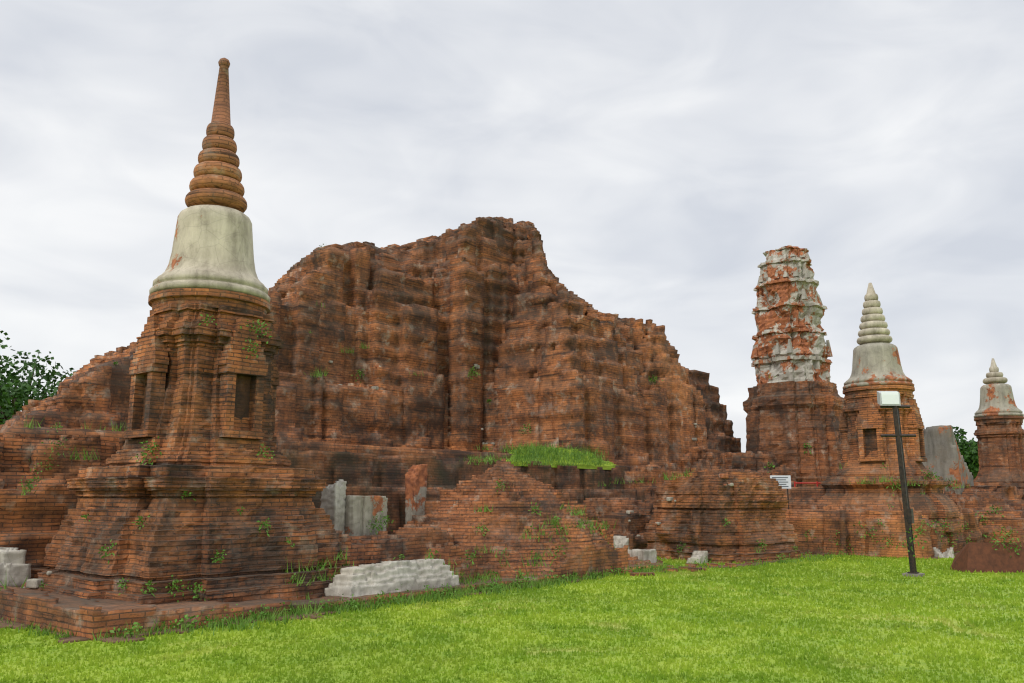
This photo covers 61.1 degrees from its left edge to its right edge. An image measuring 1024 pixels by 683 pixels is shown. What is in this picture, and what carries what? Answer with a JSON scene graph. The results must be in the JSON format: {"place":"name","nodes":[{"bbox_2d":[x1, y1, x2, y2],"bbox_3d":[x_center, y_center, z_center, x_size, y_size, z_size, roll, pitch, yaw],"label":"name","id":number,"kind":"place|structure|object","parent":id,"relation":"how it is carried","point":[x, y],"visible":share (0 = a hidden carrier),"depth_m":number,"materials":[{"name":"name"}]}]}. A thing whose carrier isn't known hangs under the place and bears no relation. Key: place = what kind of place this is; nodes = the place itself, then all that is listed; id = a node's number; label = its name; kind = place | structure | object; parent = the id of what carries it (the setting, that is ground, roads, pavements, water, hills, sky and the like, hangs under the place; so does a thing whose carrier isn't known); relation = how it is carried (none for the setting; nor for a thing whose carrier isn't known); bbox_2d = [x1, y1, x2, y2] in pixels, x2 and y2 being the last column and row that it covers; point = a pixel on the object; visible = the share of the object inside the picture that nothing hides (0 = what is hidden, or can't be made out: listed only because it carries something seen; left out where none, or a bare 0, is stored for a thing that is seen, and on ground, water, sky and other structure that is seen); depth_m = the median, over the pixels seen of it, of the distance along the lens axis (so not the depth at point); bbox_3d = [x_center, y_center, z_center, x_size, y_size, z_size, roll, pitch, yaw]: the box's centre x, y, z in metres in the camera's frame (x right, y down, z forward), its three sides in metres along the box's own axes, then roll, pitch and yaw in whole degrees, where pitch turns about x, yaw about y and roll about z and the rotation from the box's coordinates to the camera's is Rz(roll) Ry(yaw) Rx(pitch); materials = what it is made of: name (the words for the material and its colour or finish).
{"place":"outdoors","nodes":[
{"label":"outdoors","id":0,"kind":"place"},
{"bbox_2d":[0,551,1023,682],"bbox_3d":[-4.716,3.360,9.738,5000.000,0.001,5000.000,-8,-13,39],"label":"ground","id":1,"kind":"structure","parent":0,"point":[902,665],"depth_m":9.62,"materials":[{"name":"green plant"}]},
{"bbox_2d":[0,330,75,424],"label":"foliage","id":2,"kind":"object","parent":1,"relation":"on","point":[16,395],"visible":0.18,"depth_m":76.73,"materials":[{"name":"green plant"}]},
{"bbox_2d":[0,432,127,567],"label":"ruins","id":3,"kind":"object","parent":1,"relation":"on","point":[30,522],"visible":0.47,"depth_m":14.75,"materials":[{"name":"brick"}]},
{"bbox_2d":[21,464,352,604],"bbox_3d":[-5.124,3.109,14.142,4.476,2.067,4.467,-8,-13,39],"label":"stupa base","id":4,"kind":"object","parent":1,"relation":"on","point":[178,537],"visible":0.92,"depth_m":12.77,"materials":[{"name":"brown brick"}]},
{"bbox_2d":[106,303,290,467],"bbox_3d":[-5.127,0.841,14.545,2.656,2.609,2.643,-8,-13,39],"label":"chedi body","id":5,"kind":"object","parent":4,"relation":"on","point":[188,428],"visible":0.66,"depth_m":13.64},
{"bbox_2d":[143,375,250,420],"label":"niche openings","id":6,"kind":"object","parent":5,"relation":"attached to","point":[242,397],"visible":0.16,"depth_m":13.93,"materials":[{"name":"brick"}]},
{"bbox_2d":[124,315,279,441],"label":"niche porches","id":7,"kind":"object","parent":5,"relation":"attached to","point":[150,360],"visible":0.73,"depth_m":13.77,"materials":[{"name":"brown brick"}]},
{"bbox_2d":[148,288,269,314],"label":"molding","id":8,"kind":"structure","parent":5,"relation":"on","point":[233,300],"depth_m":13.98,"materials":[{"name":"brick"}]},
{"bbox_2d":[149,205,269,302],"bbox_3d":[-5.143,-1.461,14.936,1.957,1.576,1.958,-8,-13,39],"label":"stupa bell","id":9,"kind":"object","parent":8,"relation":"on","point":[212,247],"visible":0.8,"depth_m":14.36,"materials":[{"name":"paint"}]},
{"bbox_2d":[185,58,246,212],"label":"spire","id":10,"kind":"structure","parent":9,"relation":"on","point":[217,178],"depth_m":14.95,"materials":[{"name":"brick"}]},
{"bbox_2d":[0,459,628,640],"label":"mound","id":11,"kind":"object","parent":1,"relation":"on","point":[444,524],"depth_m":16.34,"materials":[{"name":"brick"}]},
{"bbox_2d":[0,547,30,586],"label":"stone","id":12,"kind":"object","parent":11,"relation":"on","point":[14,565],"visible":0.96,"depth_m":13.11,"materials":[{"name":"grey stone"}]},
{"bbox_2d":[320,479,346,533],"bbox_3d":[-3.278,3.440,15.906,0.474,1.805,0.358,-8,-13,39],"label":"column stump","id":13,"kind":"object","parent":11,"relation":"on","point":[333,502],"visible":0.45,"depth_m":15.84,"materials":[{"name":"stone"}]},
{"bbox_2d":[344,495,387,535],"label":"slab","id":14,"kind":"structure","parent":11,"relation":"on","point":[361,512],"depth_m":16.13,"materials":[{"name":"paint"}]},
{"bbox_2d":[324,559,459,597],"bbox_3d":[-1.878,3.761,13.948,0.654,0.486,2.341,-8,-13,39],"label":"pile","id":15,"kind":"object","parent":11,"relation":"on","point":[377,578],"visible":0.99,"depth_m":13.59,"materials":[{"name":"white stone"}]},
{"bbox_2d":[405,464,427,523],"bbox_3d":[-2.203,3.932,19.859,0.398,2.224,0.436,-8,-13,39],"label":"column stump","id":16,"kind":"object","parent":11,"relation":"on","point":[415,485],"visible":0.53,"depth_m":19.83,"materials":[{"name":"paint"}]},
{"bbox_2d":[0,355,740,471],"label":"brick wall","id":17,"kind":"structure","parent":1,"relation":"on","point":[316,413],"depth_m":29.07,"materials":[{"name":"brown brick"}]},
{"bbox_2d":[0,217,702,458],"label":"prang ruin","id":18,"kind":"object","parent":17,"relation":"on","point":[495,300],"visible":0.64,"depth_m":31.17,"materials":[{"name":"brown brick"}]},
{"bbox_2d":[23,360,733,588],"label":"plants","id":19,"kind":"object","parent":1,"relation":"on","point":[32,583],"visible":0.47,"depth_m":22.10,"materials":[{"name":"green plant"}]},
{"bbox_2d":[277,449,651,533],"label":"terrace walls","id":20,"kind":"structure","parent":1,"relation":"on","point":[366,474],"depth_m":21.42,"materials":[{"name":"brick"}]},
{"bbox_2d":[506,447,615,469],"bbox_3d":[1.684,3.704,27.578,1.050,0.680,6.431,-8,-13,39],"label":"grass patch","id":21,"kind":"object","parent":20,"relation":"on","point":[608,466],"visible":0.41,"depth_m":27.36,"materials":[{"name":"green plant"}]},
{"bbox_2d":[0,552,957,643],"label":"soil patches","id":22,"kind":"object","parent":1,"relation":"on","point":[71,638],"visible":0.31,"depth_m":10.63,"materials":[{"name":"brown soil"}]},
{"bbox_2d":[0,300,968,640],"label":"grass tufts","id":23,"kind":"object","parent":1,"relation":"on","point":[528,456],"visible":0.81,"depth_m":15.25,"materials":[{"name":"green plant"}]},
{"bbox_2d":[19,244,1021,638],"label":"weed plants","id":24,"kind":"object","parent":1,"relation":"on","point":[265,524],"visible":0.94,"depth_m":14.54,"materials":[{"name":"green plant"}]},
{"bbox_2d":[583,497,656,549],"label":"walls","id":25,"kind":"structure","parent":1,"relation":"on","point":[611,510],"depth_m":24.70,"materials":[{"name":"brick"}]},
{"bbox_2d":[613,536,629,548],"bbox_3d":[2.574,5.178,21.680,0.484,0.609,0.830,-8,-13,39],"label":"stone fragment","id":26,"kind":"object","parent":1,"relation":"on","point":[620,541],"visible":0.27,"depth_m":21.75,"materials":[{"name":"grey stone"}]},
{"bbox_2d":[600,523,662,569],"bbox_3d":[1.653,4.859,20.812,4.054,0.933,4.126,-8,-13,39],"label":"rubble","id":27,"kind":"object","parent":1,"relation":"on","point":[632,560],"visible":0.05,"depth_m":19.67,"materials":[{"name":"brick"}]},
{"bbox_2d":[628,549,656,562],"bbox_3d":[3.035,5.059,20.349,0.561,0.377,0.671,-8,-13,39],"label":"stone fragment","id":28,"kind":"object","parent":1,"relation":"on","point":[651,555],"visible":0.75,"depth_m":20.13,"materials":[{"name":"grey stone"}]},
{"bbox_2d":[686,551,707,563],"bbox_3d":[4.475,5.218,21.002,0.425,0.293,0.515,-8,-13,39],"label":"stone fragment","id":29,"kind":"object","parent":1,"relation":"on","point":[699,555],"visible":0.94,"depth_m":20.88,"materials":[{"name":"grey stone"}]},
{"bbox_2d":[624,446,796,502],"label":"walls","id":30,"kind":"structure","parent":1,"relation":"on","point":[716,460],"depth_m":34.26,"materials":[{"name":"brown brick"}]},
{"bbox_2d":[642,470,800,562],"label":"brick platform","id":31,"kind":"structure","parent":1,"relation":"on","point":[749,505],"depth_m":21.99,"materials":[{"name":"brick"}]},
{"bbox_2d":[619,552,826,575],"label":"fallen bricks","id":32,"kind":"object","parent":1,"relation":"on","point":[693,565],"visible":0.48,"depth_m":18.96,"materials":[{"name":"brown brick"}]},
{"bbox_2d":[743,381,845,486],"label":"tower base","id":33,"kind":"object","parent":1,"relation":"on","point":[786,421],"visible":0.65,"depth_m":40.80,"materials":[{"name":"brown brick"}]},
{"bbox_2d":[877,391,924,576],"bbox_3d":[8.009,2.907,17.801,0.689,3.820,0.448,5,-11,-26],"label":"lamp post","id":34,"kind":"object","parent":1,"relation":"on","point":[888,399],"visible":0.96,"depth_m":17.87,"materials":[{"name":"metal"}]},
{"bbox_2d":[782,482,1023,558],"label":"platforms","id":35,"kind":"object","parent":1,"relation":"on","point":[804,513],"visible":0.45,"depth_m":24.42,"materials":[{"name":"brick"}]},
{"bbox_2d":[770,475,790,508],"bbox_3d":[7.890,4.434,25.431,0.600,1.000,0.054,0,-10,0],"label":"board","id":36,"kind":"object","parent":35,"relation":"on","point":[784,481],"visible":0.54,"depth_m":25.46,"materials":[{"name":"paint"}]},
{"bbox_2d":[794,481,819,486],"bbox_3d":[9.840,4.772,26.901,2.147,0.850,0.049,0,-10,0],"label":"red barrier","id":37,"kind":"object","parent":35,"relation":"on","point":[816,483],"visible":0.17,"depth_m":26.95,"materials":[{"name":"red metal"}]},
{"bbox_2d":[816,476,964,531],"bbox_3d":[11.139,4.804,25.786,3.738,1.556,3.720,-8,-13,39],"label":"stupa base","id":38,"kind":"object","parent":35,"relation":"on","point":[935,503],"visible":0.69,"depth_m":24.49,"materials":[{"name":"brown brick"}]},
{"bbox_2d":[864,429,877,455],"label":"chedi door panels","id":39,"kind":"object","parent":38,"relation":"attached to","point":[871,439],"visible":0.38,"depth_m":25.42,"materials":[{"name":"brick"}]},
{"bbox_2d":[843,385,914,395],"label":"molding","id":40,"kind":"structure","parent":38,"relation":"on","point":[874,389],"depth_m":25.58,"materials":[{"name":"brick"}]},
{"bbox_2d":[843,343,913,389],"bbox_3d":[11.138,0.777,26.507,2.023,1.358,2.026,-8,-13,39],"label":"stupa bell","id":41,"kind":"object","parent":40,"relation":"on","point":[876,363],"visible":0.84,"depth_m":25.93,"materials":[{"name":"paint"}]},
{"bbox_2d":[857,283,892,344],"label":"spire","id":42,"kind":"structure","parent":41,"relation":"on","point":[873,325],"depth_m":26.49,"materials":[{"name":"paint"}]},
{"bbox_2d":[836,392,933,475],"bbox_3d":[11.128,2.860,26.137,2.498,2.459,2.510,-8,-13,39],"label":"chedi body","id":43,"kind":"object","parent":38,"relation":"on","point":[853,466],"visible":0.59,"depth_m":25.34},
{"bbox_2d":[839,398,926,462],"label":"niches","id":44,"kind":"object","parent":43,"relation":"attached to","point":[870,416],"visible":0.66,"depth_m":25.40,"materials":[{"name":"brown brick"}]},
{"bbox_2d":[973,421,1023,482],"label":"chedi body","id":45,"kind":"object","parent":35,"relation":"on","point":[1001,451],"visible":0.98,"depth_m":39.96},
{"bbox_2d":[1005,483,1023,488],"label":"brick ledge","id":46,"kind":"object","parent":35,"relation":"on","point":[1019,485],"visible":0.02,"depth_m":38.88,"materials":[{"name":"brown brick"}]},
{"bbox_2d":[974,415,1023,422],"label":"molding","id":47,"kind":"structure","parent":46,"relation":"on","point":[993,419],"depth_m":40.17,"materials":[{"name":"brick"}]},
{"bbox_2d":[974,383,1023,417],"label":"stupa bell","id":48,"kind":"object","parent":47,"relation":"on","point":[996,399],"visible":0.91,"depth_m":40.56,"materials":[{"name":"paint"}]},
{"bbox_2d":[983,358,1007,383],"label":"stupa spire","id":49,"kind":"structure","parent":48,"relation":"on","point":[994,375],"depth_m":41.07,"materials":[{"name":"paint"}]},
{"bbox_2d":[933,547,953,557],"bbox_3d":[11.410,5.578,22.928,0.480,0.259,0.493,-8,-13,39],"label":"stone fragment","id":50,"kind":"object","parent":1,"relation":"on","point":[948,553],"visible":0.91,"depth_m":22.87,"materials":[{"name":"stone"}]},
{"bbox_2d":[922,425,973,494],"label":"leaning wall slab","id":51,"kind":"structure","parent":1,"relation":"on","point":[945,458],"depth_m":32.53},
{"bbox_2d":[952,426,978,476],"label":"foliage","id":52,"kind":"object","parent":1,"relation":"on","point":[968,450],"visible":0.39,"depth_m":102.28,"materials":[{"name":"green plant"}]},
{"bbox_2d":[950,542,1023,572],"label":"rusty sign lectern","id":53,"kind":"object","parent":1,"relation":"on","point":[971,557],"visible":0.89,"depth_m":18.49,"materials":[{"name":"brown metal"}]},
{"bbox_2d":[0,0,1023,452],"label":"sky","id":54,"kind":"structure","parent":0,"point":[656,151],"materials":[{"name":"white"}]},
{"bbox_2d":[751,245,831,385],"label":"prang tower","id":55,"kind":"structure","parent":0,"point":[782,309],"depth_m":42.52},
{"bbox_2d":[751,252,832,360],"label":"prang antefixes","id":56,"kind":"object","parent":55,"relation":"attached to","point":[754,354],"visible":0.52,"depth_m":42.73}
]}

